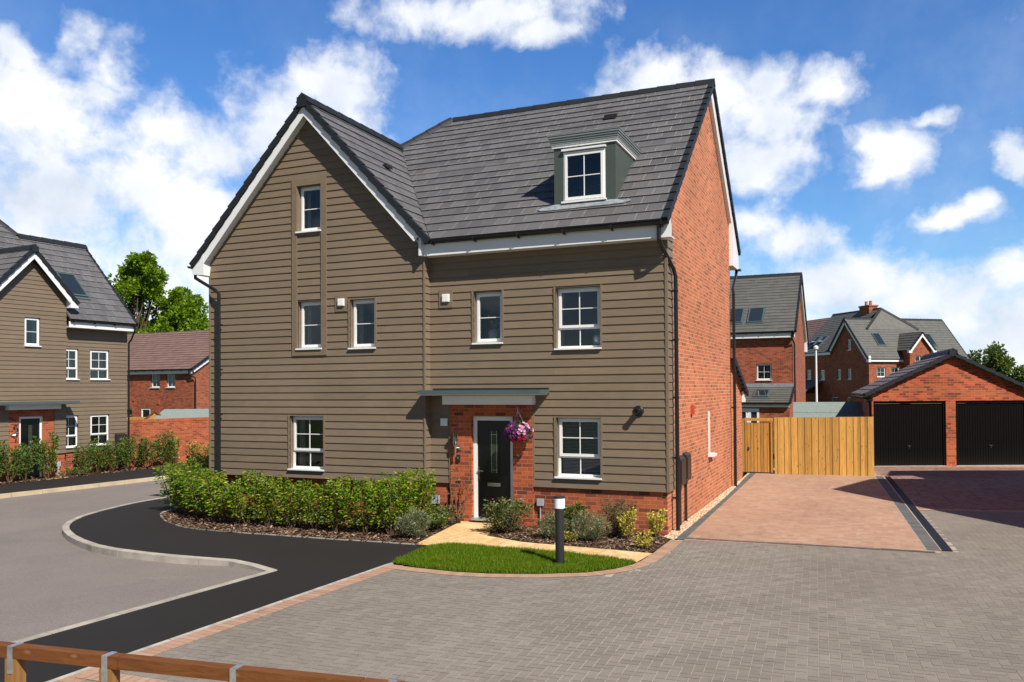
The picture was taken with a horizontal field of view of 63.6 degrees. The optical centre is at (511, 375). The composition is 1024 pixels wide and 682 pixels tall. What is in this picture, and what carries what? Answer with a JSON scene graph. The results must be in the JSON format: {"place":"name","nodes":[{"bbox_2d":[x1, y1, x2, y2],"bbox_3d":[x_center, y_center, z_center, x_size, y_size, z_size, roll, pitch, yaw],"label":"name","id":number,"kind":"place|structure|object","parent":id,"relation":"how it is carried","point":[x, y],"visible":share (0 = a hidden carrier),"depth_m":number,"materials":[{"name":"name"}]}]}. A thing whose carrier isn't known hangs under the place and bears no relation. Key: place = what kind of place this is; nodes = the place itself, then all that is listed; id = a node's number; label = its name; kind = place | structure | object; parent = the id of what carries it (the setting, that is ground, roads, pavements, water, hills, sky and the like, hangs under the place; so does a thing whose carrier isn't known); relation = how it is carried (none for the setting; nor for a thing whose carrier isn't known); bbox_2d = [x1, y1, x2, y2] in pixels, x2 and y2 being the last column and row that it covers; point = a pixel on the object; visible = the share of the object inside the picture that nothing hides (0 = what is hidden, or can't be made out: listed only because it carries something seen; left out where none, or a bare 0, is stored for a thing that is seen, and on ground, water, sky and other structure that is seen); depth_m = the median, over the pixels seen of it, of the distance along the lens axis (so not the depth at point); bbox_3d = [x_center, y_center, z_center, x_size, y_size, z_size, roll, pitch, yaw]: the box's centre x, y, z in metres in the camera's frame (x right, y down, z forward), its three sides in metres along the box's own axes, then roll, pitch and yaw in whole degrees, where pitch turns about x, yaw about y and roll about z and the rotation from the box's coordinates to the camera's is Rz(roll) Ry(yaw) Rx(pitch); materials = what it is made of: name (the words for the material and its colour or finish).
{"place":"outdoors","nodes":[
{"label":"outdoors","id":0,"kind":"place"},
{"bbox_2d":[0,461,204,484],"bbox_3d":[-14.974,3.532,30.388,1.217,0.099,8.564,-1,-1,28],"label":"bark chip mulch","id":1,"kind":"object","parent":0,"point":[86,474],"visible":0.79,"depth_m":29.32,"materials":[{"name":"brown wood"}]},
{"bbox_2d":[0,440,26,482],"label":"hedge shrub","id":2,"kind":"object","parent":1,"relation":"on","point":[5,465],"visible":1,"depth_m":26.96,"materials":[{"name":"green plant"}]},
{"bbox_2d":[14,440,37,480],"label":"hedge shrub","id":3,"kind":"object","parent":1,"relation":"on","point":[29,455],"visible":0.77,"depth_m":27.55,"materials":[{"name":"green plant"}]},
{"bbox_2d":[32,432,59,478],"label":"hedge shrub","id":4,"kind":"object","parent":1,"relation":"on","point":[41,459],"visible":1,"depth_m":27.99,"materials":[{"name":"green plant"}]},
{"bbox_2d":[72,442,94,470],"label":"hedge shrub","id":5,"kind":"object","parent":1,"relation":"on","point":[80,461],"visible":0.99,"depth_m":29.65,"materials":[{"name":"green plant"}]},
{"bbox_2d":[88,437,108,471],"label":"hedge shrub","id":6,"kind":"object","parent":1,"relation":"on","point":[99,451],"visible":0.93,"depth_m":30.22,"materials":[{"name":"green plant"}]},
{"bbox_2d":[103,438,127,470],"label":"hedge shrub","id":7,"kind":"object","parent":1,"relation":"on","point":[118,457],"visible":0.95,"depth_m":30.70,"materials":[{"name":"green plant"}]},
{"bbox_2d":[119,436,136,468],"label":"hedge shrub","id":8,"kind":"object","parent":1,"relation":"on","point":[128,454],"visible":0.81,"depth_m":31.15,"materials":[{"name":"green plant"}]},
{"bbox_2d":[130,433,157,467],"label":"hedge shrub","id":9,"kind":"object","parent":1,"relation":"on","point":[141,453],"visible":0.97,"depth_m":31.84,"materials":[{"name":"green plant"}]},
{"bbox_2d":[153,430,175,465],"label":"hedge shrub","id":10,"kind":"object","parent":1,"relation":"on","point":[169,445],"visible":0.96,"depth_m":32.58,"materials":[{"name":"green plant"}]},
{"bbox_2d":[186,441,208,461],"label":"hedge shrub","id":11,"kind":"object","parent":1,"relation":"on","point":[192,448],"visible":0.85,"depth_m":33.93,"materials":[{"name":"yellow plant"}]},
{"bbox_2d":[0,464,206,493],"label":"pavement","id":12,"kind":"structure","parent":0,"point":[45,484],"depth_m":27.44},
{"bbox_2d":[0,479,261,641],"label":"road","id":13,"kind":"structure","parent":0,"point":[52,578],"depth_m":12.45,"materials":[{"name":"grey asphalt"}]},
{"bbox_2d":[145,409,208,418],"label":"garden shed","id":14,"kind":"structure","parent":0,"point":[178,413],"depth_m":41.97,"materials":[{"name":"grey fabric"}]},
{"bbox_2d":[0,498,424,681],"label":"pavement","id":15,"kind":"structure","parent":0,"point":[301,564],"depth_m":12.27,"materials":[{"name":"black asphalt"}]},
{"bbox_2d":[46,561,400,681],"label":"edging","id":16,"kind":"object","parent":15,"relation":"on","point":[132,652],"visible":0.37,"depth_m":9.42,"materials":[{"name":"concrete"}]},
{"bbox_2d":[160,508,428,545],"bbox_3d":[-5.074,3.018,16.252,2.091,0.227,8.751,1,-1,-44],"label":"edging","id":17,"kind":"object","parent":15,"relation":"on","point":[287,535],"visible":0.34,"depth_m":14.86,"materials":[{"name":"concrete"}]},
{"bbox_2d":[159,506,456,543],"bbox_3d":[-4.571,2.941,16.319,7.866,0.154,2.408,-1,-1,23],"label":"bark chip mulch","id":18,"kind":"object","parent":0,"point":[260,526],"visible":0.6,"depth_m":15.63,"materials":[{"name":"brown wood"}]},
{"bbox_2d":[152,462,198,509],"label":"hedge shrub","id":19,"kind":"object","parent":18,"relation":"on","point":[169,481],"visible":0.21,"depth_m":18.79,"materials":[{"name":"green plant"}]},
{"bbox_2d":[163,466,210,512],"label":"hedge shrub","id":20,"kind":"object","parent":18,"relation":"on","point":[175,492],"visible":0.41,"depth_m":18.19,"materials":[{"name":"green plant"}]},
{"bbox_2d":[177,468,219,515],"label":"hedge shrub","id":21,"kind":"object","parent":18,"relation":"on","point":[184,496],"visible":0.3,"depth_m":17.69,"materials":[{"name":"green plant"}]},
{"bbox_2d":[181,468,227,518],"bbox_3d":[-6.277,2.459,17.186,0.905,1.055,0.903,-1,-1,9],"label":"hedge shrub","id":22,"kind":"object","parent":18,"relation":"on","point":[199,502],"visible":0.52,"depth_m":17.03,"materials":[{"name":"green plant"}]},
{"bbox_2d":[198,470,251,521],"bbox_3d":[-5.767,2.444,16.609,1.043,1.025,0.876,0,-1,-11],"label":"hedge shrub","id":23,"kind":"object","parent":18,"relation":"on","point":[221,500],"visible":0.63,"depth_m":16.57,"materials":[{"name":"green plant"}]},
{"bbox_2d":[221,469,270,523],"bbox_3d":[-5.219,2.394,16.271,0.862,1.068,0.895,0,-1,-7],"label":"hedge shrub","id":24,"kind":"object","parent":18,"relation":"on","point":[236,511],"visible":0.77,"depth_m":16.16,"materials":[{"name":"green plant"}]},
{"bbox_2d":[247,475,292,525],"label":"hedge shrub","id":25,"kind":"object","parent":18,"relation":"on","point":[264,507],"visible":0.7,"depth_m":15.95,"materials":[{"name":"green plant"}]},
{"bbox_2d":[263,479,317,527],"bbox_3d":[-4.178,2.433,15.817,0.991,0.947,0.833,-1,-1,22],"label":"hedge shrub","id":26,"kind":"object","parent":18,"relation":"on","point":[289,515],"visible":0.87,"depth_m":15.62,"materials":[{"name":"green plant"}]},
{"bbox_2d":[296,480,335,528],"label":"hedge shrub","id":27,"kind":"object","parent":18,"relation":"on","point":[310,511],"visible":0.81,"depth_m":15.46,"materials":[{"name":"green plant"}]},
{"bbox_2d":[317,475,360,531],"bbox_3d":[-3.240,2.364,15.335,0.740,1.055,0.739,0,-1,-36],"label":"hedge shrub","id":28,"kind":"object","parent":18,"relation":"on","point":[334,509],"visible":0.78,"depth_m":15.29,"materials":[{"name":"green plant"}]},
{"bbox_2d":[334,479,386,532],"bbox_3d":[-2.790,2.376,15.207,0.833,1.025,0.991,-1,-1,23],"label":"hedge shrub","id":29,"kind":"object","parent":18,"relation":"on","point":[342,496],"visible":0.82,"depth_m":15.06,"materials":[{"name":"green plant"}]},
{"bbox_2d":[363,471,414,525],"bbox_3d":[-2.320,2.338,15.793,0.876,1.114,1.043,-1,-1,40],"label":"hedge shrub","id":30,"kind":"object","parent":18,"relation":"on","point":[383,473],"visible":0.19,"depth_m":15.64,"materials":[{"name":"green plant"}]},
{"bbox_2d":[362,471,418,533],"bbox_3d":[-2.210,2.307,14.974,0.819,1.147,0.850,-1,-1,44],"label":"hedge shrub","id":31,"kind":"object","parent":18,"relation":"on","point":[396,510],"visible":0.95,"depth_m":14.93,"materials":[{"name":"green plant"}]},
{"bbox_2d":[393,506,430,537],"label":"lavender plant","id":32,"kind":"object","parent":18,"relation":"on","point":[418,525],"visible":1,"depth_m":14.48,"materials":[{"name":"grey plant"}]},
{"bbox_2d":[399,467,437,519],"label":"hedge shrub","id":33,"kind":"object","parent":18,"relation":"on","point":[427,499],"visible":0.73,"depth_m":15.24,"materials":[{"name":"green plant"}]},
{"bbox_2d":[414,504,450,528],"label":"leafy plant","id":34,"kind":"object","parent":18,"relation":"on","point":[439,517],"visible":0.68,"depth_m":15.36,"materials":[{"name":"green plant"}]},
{"bbox_2d":[25,442,774,573],"bbox_3d":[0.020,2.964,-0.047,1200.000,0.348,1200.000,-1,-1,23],"label":"ground","id":35,"kind":"structure","parent":0,"point":[744,473],"depth_m":13.02,"materials":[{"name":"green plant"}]},
{"bbox_2d":[0,219,138,484],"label":"clad house","id":36,"kind":"structure","parent":35,"relation":"on","point":[68,321],"depth_m":29.43,"materials":[{"name":"brown wood"}]},
{"bbox_2d":[21,418,38,478],"bbox_3d":[-16.532,2.496,28.320,0.090,2.050,0.680,-1,-1,27],"label":"front door","id":37,"kind":"structure","parent":36,"relation":"in","point":[29,427],"depth_m":28.35,"materials":[{"name":"black wood"}]},
{"bbox_2d":[24,317,41,346],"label":"window","id":38,"kind":"structure","parent":36,"relation":"in","point":[32,325],"depth_m":28.63,"materials":[{"name":"white plastic"}]},
{"bbox_2d":[66,415,77,447],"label":"window","id":39,"kind":"structure","parent":36,"relation":"in","point":[71,420],"depth_m":30.07,"materials":[{"name":"white plastic"}]},
{"bbox_2d":[66,348,79,379],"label":"window","id":40,"kind":"structure","parent":36,"relation":"in","point":[72,354],"depth_m":30.05,"materials":[{"name":"white plastic"}]},
{"bbox_2d":[90,414,108,445],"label":"window","id":41,"kind":"structure","parent":36,"relation":"in","point":[99,423],"depth_m":31.20,"materials":[{"name":"white plastic"}]},
{"bbox_2d":[90,350,110,379],"bbox_3d":[-15.776,-0.388,31.075,0.928,1.125,0.840,-1,-1,27],"label":"window","id":42,"kind":"structure","parent":36,"relation":"in","point":[99,359],"depth_m":31.03,"materials":[{"name":"white plastic"}]},
{"bbox_2d":[0,473,183,498],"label":"kerb","id":43,"kind":"structure","parent":35,"relation":"on","point":[41,491],"depth_m":25.87,"materials":[{"name":"concrete"}]},
{"bbox_2d":[107,250,169,333],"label":"broadleaf tree","id":44,"kind":"object","parent":35,"relation":"on","point":[143,277],"visible":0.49,"depth_m":93.53,"materials":[{"name":"green plant"}]},
{"bbox_2d":[12,570,276,642],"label":"kerb","id":45,"kind":"structure","parent":35,"relation":"on","point":[127,611],"depth_m":9.94,"materials":[{"name":"concrete"}]},
{"bbox_2d":[126,417,208,471],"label":"brick garden wall","id":46,"kind":"structure","parent":35,"relation":"on","point":[192,429],"depth_m":33.86,"materials":[{"name":"red brick"}]},
{"bbox_2d":[127,330,208,416],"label":"brick house","id":47,"kind":"structure","parent":35,"relation":"on","point":[169,370],"depth_m":53.82,"materials":[{"name":"red brick"}]},
{"bbox_2d":[62,497,276,571],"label":"kerb","id":48,"kind":"structure","parent":35,"relation":"on","point":[69,535],"depth_m":13.34,"materials":[{"name":"concrete"}]},
{"bbox_2d":[152,286,208,332],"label":"broadleaf tree","id":49,"kind":"object","parent":35,"relation":"on","point":[181,309],"visible":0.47,"depth_m":93.53,"materials":[{"name":"green plant"}]},
{"bbox_2d":[187,78,748,533],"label":"detached house","id":50,"kind":"structure","parent":35,"relation":"on","point":[363,284],"depth_m":16.86,"materials":[{"name":"brown wood"}]},
{"bbox_2d":[287,416,324,470],"bbox_3d":[-4.204,1.444,18.001,0.925,1.160,0.978,-1,-1,23],"label":"window","id":51,"kind":"structure","parent":50,"relation":"in","point":[306,432],"depth_m":17.94,"materials":[{"name":"white plastic"}]},
{"bbox_2d":[295,184,320,233],"bbox_3d":[-4.162,-3.558,18.048,0.650,1.015,0.978,-1,-1,23],"label":"window","id":52,"kind":"structure","parent":50,"relation":"in","point":[309,197],"depth_m":17.87,"materials":[{"name":"white plastic"}]},
{"bbox_2d":[295,300,321,349],"bbox_3d":[-4.143,-1.066,18.007,0.665,1.040,0.978,-1,-1,23],"label":"window","id":53,"kind":"structure","parent":50,"relation":"in","point":[309,317],"depth_m":17.89,"materials":[{"name":"white plastic"}]},
{"bbox_2d":[348,298,375,348],"bbox_3d":[-2.919,-1.063,17.483,0.660,1.040,0.978,-1,-1,23],"label":"window","id":54,"kind":"structure","parent":50,"relation":"in","point":[362,314],"depth_m":17.34,"materials":[{"name":"white plastic"}]},
{"bbox_2d":[472,291,502,344],"bbox_3d":[-0.303,-1.127,16.593,0.660,1.035,0.978,-1,-1,23],"label":"window","id":55,"kind":"structure","parent":50,"relation":"in","point":[489,303],"depth_m":16.41,"materials":[{"name":"white plastic"}]},
{"bbox_2d":[477,420,510,517],"bbox_3d":[-0.351,1.820,16.177,0.715,1.880,0.109,-1,-1,23],"label":"front door","id":56,"kind":"structure","parent":50,"relation":"in","point":[494,465],"depth_m":16.19,"materials":[{"name":"black wood"}]},
{"bbox_2d":[504,407,533,443],"bbox_3d":[0.135,0.952,15.617,0.599,0.705,0.481,-1,-1,23],"label":"hanging basket","id":57,"kind":"object","parent":50,"relation":"hanging from","point":[521,433],"visible":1,"depth_m":15.49,"materials":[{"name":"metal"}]},
{"bbox_2d":[554,286,601,349],"bbox_3d":[1.403,-1.070,15.862,0.926,1.175,0.978,-1,-1,23],"label":"window","id":58,"kind":"structure","parent":50,"relation":"in","point":[577,308],"depth_m":16.25,"materials":[{"name":"white plastic"}]},
{"bbox_2d":[554,417,601,479],"bbox_3d":[1.408,1.360,15.828,0.922,1.145,0.978,-1,-1,23],"label":"window","id":59,"kind":"structure","parent":50,"relation":"in","point":[578,439],"depth_m":15.66,"materials":[{"name":"white plastic"}]},
{"bbox_2d":[730,272,808,441],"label":"brick house","id":60,"kind":"structure","parent":35,"relation":"on","point":[771,335],"depth_m":44.88,"materials":[{"name":"red brick"}]},
{"bbox_2d":[742,408,758,422],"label":"patio door","id":61,"kind":"structure","parent":60,"relation":"in","point":[746,412],"depth_m":42.57,"materials":[{"name":"white plastic"}]},
{"bbox_2d":[756,364,771,380],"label":"window","id":62,"kind":"structure","parent":60,"relation":"in","point":[763,371],"depth_m":44.77,"materials":[{"name":"white plastic"}]},
{"bbox_2d":[807,318,828,353],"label":"brick house","id":63,"kind":"structure","parent":35,"relation":"on","point":[814,326],"depth_m":91.67,"materials":[{"name":"brown brick"}]},
{"bbox_2d":[793,402,862,416],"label":"garden shed","id":64,"kind":"structure","parent":35,"relation":"on","point":[827,409],"depth_m":31.21,"materials":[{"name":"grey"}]},
{"bbox_2d":[805,301,969,403],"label":"brick house","id":65,"kind":"structure","parent":35,"relation":"on","point":[866,344],"depth_m":81.46,"materials":[{"name":"red brick"}]},
{"bbox_2d":[967,340,1023,382],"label":"broadleaf tree","id":66,"kind":"object","parent":35,"relation":"on","point":[997,360],"visible":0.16,"depth_m":127.84,"materials":[{"name":"green plant"}]},
{"bbox_2d":[0,0,1023,375],"label":"sky","id":67,"kind":"structure","parent":0,"point":[874,149],"materials":[{"name":"blue"}]},
{"bbox_2d":[393,542,635,573],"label":"lawn grass","id":68,"kind":"structure","parent":0,"point":[473,557],"depth_m":12.45,"materials":[{"name":"green plant"}]},
{"bbox_2d":[554,495,564,563],"bbox_3d":[0.710,2.310,12.317,0.170,1.023,0.170,-1,-1,23],"label":"bollard light","id":69,"kind":"object","parent":68,"relation":"on","point":[559,503],"visible":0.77,"depth_m":12.26,"materials":[{"name":"grey metal"}]},
{"bbox_2d":[418,520,651,561],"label":"path","id":70,"kind":"structure","parent":0,"point":[466,532],"depth_m":14.15,"materials":[{"name":"stone"}]},
{"bbox_2d":[446,467,471,522],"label":"rose plant","id":71,"kind":"object","parent":70,"relation":"on","point":[460,511],"visible":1,"depth_m":16.09,"materials":[{"name":"green plant"}]},
{"bbox_2d":[390,541,681,577],"bbox_3d":[0.799,2.814,12.432,5.256,0.001,1.892,0,-1,-22],"label":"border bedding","id":72,"kind":"object","parent":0,"point":[557,574],"visible":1,"depth_m":11.76,"materials":[{"name":"beige concrete"}]},
{"bbox_2d":[383,540,681,577],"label":"border blocks","id":73,"kind":"structure","parent":72,"relation":"on","point":[671,543],"depth_m":11.88,"materials":[{"name":"beige concrete"}]},
{"bbox_2d":[82,510,1023,681],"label":"paving","id":74,"kind":"structure","parent":0,"point":[821,670],"depth_m":9.25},
{"bbox_2d":[76,670,170,681],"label":"border blocks","id":75,"kind":"structure","parent":74,"relation":"on","point":[122,679],"depth_m":7.54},
{"bbox_2d":[57,568,391,680],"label":"border bedding","id":76,"kind":"object","parent":74,"relation":"on","point":[245,622],"visible":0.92,"depth_m":9.39,"materials":[{"name":"concrete"}]},
{"bbox_2d":[54,564,401,681],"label":"border blocks","id":77,"kind":"structure","parent":76,"relation":"on","point":[245,618],"depth_m":9.46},
{"bbox_2d":[487,524,669,552],"bbox_3d":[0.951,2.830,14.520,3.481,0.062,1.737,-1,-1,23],"label":"bark chip mulch","id":78,"kind":"object","parent":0,"point":[581,542],"visible":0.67,"depth_m":14.24,"materials":[{"name":"brown wood"}]},
{"bbox_2d":[481,494,533,532],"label":"rose bush","id":79,"kind":"object","parent":78,"relation":"on","point":[495,510],"visible":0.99,"depth_m":14.90,"materials":[{"name":"green plant"}]},
{"bbox_2d":[536,510,569,537],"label":"lavender plant","id":80,"kind":"object","parent":78,"relation":"on","point":[550,523],"visible":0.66,"depth_m":14.36,"materials":[{"name":"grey plant"}]},
{"bbox_2d":[564,501,587,531],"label":"leafy plant","id":81,"kind":"object","parent":78,"relation":"on","point":[569,510],"visible":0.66,"depth_m":14.93,"materials":[{"name":"green plant"}]},
{"bbox_2d":[567,508,612,541],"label":"lavender plant","id":82,"kind":"object","parent":78,"relation":"on","point":[590,533],"visible":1,"depth_m":14.08,"materials":[{"name":"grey plant"}]},
{"bbox_2d":[600,495,638,535],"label":"wispy plant","id":83,"kind":"object","parent":78,"relation":"on","point":[616,529],"visible":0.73,"depth_m":14.54,"materials":[{"name":"green plant"}]},
{"bbox_2d":[616,507,636,539],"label":"golden shrub","id":84,"kind":"object","parent":78,"relation":"on","point":[628,529],"visible":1,"depth_m":14.21,"materials":[{"name":"yellow plant"}]},
{"bbox_2d":[632,530,654,548],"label":"golden shrub","id":85,"kind":"object","parent":78,"relation":"on","point":[646,540],"visible":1,"depth_m":13.40,"materials":[{"name":"yellow plant"}]},
{"bbox_2d":[646,508,667,537],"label":"golden shrub","id":86,"kind":"object","parent":78,"relation":"on","point":[658,526],"visible":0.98,"depth_m":14.37,"materials":[{"name":"yellow plant"}]},
{"bbox_2d":[683,468,940,552],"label":"driveway","id":87,"kind":"structure","parent":0,"point":[887,506],"depth_m":16.91,"materials":[{"name":"red brick"}]},
{"bbox_2d":[676,473,755,539],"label":"border blocks","id":88,"kind":"structure","parent":87,"relation":"on","point":[690,529],"depth_m":17.29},
{"bbox_2d":[742,418,772,472],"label":"timber gate","id":89,"kind":"structure","parent":87,"relation":"on","point":[757,443],"depth_m":25.16,"materials":[{"name":"wood"}]},
{"bbox_2d":[684,537,935,552],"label":"border blocks","id":90,"kind":"structure","parent":87,"relation":"on","point":[810,544],"depth_m":13.70,"materials":[{"name":"grey concrete"}]},
{"bbox_2d":[774,417,873,475],"bbox_3d":[9.257,2.089,24.563,2.770,1.739,0.085,-1,-1,16],"label":"timber fence","id":91,"kind":"object","parent":87,"relation":"on","point":[824,445],"visible":1,"depth_m":24.52,"materials":[{"name":"brown wood"}]},
{"bbox_2d":[875,476,949,550],"bbox_3d":[8.784,2.856,18.587,0.400,0.001,11.588,-1,-1,20],"label":"border bedding","id":92,"kind":"object","parent":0,"point":[912,513],"visible":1,"depth_m":16.47,"materials":[{"name":"grey concrete"}]},
{"bbox_2d":[876,476,939,549],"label":"border blocks","id":93,"kind":"structure","parent":92,"relation":"on","point":[911,519],"depth_m":16.33,"materials":[{"name":"grey concrete"}]},
{"bbox_2d":[885,476,952,550],"bbox_3d":[8.900,2.849,18.545,0.147,0.006,11.597,-1,-1,20],"label":"drainage channel","id":94,"kind":"object","parent":92,"relation":"on","point":[935,535],"visible":1,"depth_m":16.27,"materials":[{"name":"black metal"}]},
{"bbox_2d":[874,466,1023,511],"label":"garage apron","id":95,"kind":"object","parent":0,"point":[925,478],"visible":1,"depth_m":21.63,"materials":[{"name":"red brick block paving"}]},
{"bbox_2d":[851,348,1023,466],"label":"double garage","id":96,"kind":"structure","parent":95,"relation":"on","point":[974,416],"depth_m":27.10,"materials":[{"name":"red brick"}]},
{"bbox_2d":[873,401,945,465],"bbox_3d":[13.017,1.894,27.108,2.370,2.120,0.070,0,-1,0],"label":"garage door","id":97,"kind":"structure","parent":96,"relation":"in","point":[904,434],"depth_m":27.11,"materials":[{"name":"metal"}]},
{"bbox_2d":[956,400,1023,464],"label":"garage door","id":98,"kind":"structure","parent":96,"relation":"in","point":[988,432],"depth_m":27.11,"materials":[{"name":"metal"}]},
{"label":"verge strip","id":99,"kind":"structure","parent":0,"visible":0},
{"bbox_2d":[664,473,748,539],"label":"gravel","id":100,"kind":"structure","parent":99,"relation":"on","point":[695,517],"depth_m":16.91,"materials":[{"name":"stone"}]},
{"label":"dirt verge","id":101,"kind":"structure","parent":0,"visible":0},
{"bbox_2d":[0,641,407,681],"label":"knee rail fence","id":102,"kind":"object","parent":101,"relation":"on","point":[109,665],"visible":1,"depth_m":5.99,"materials":[{"name":"wood"}]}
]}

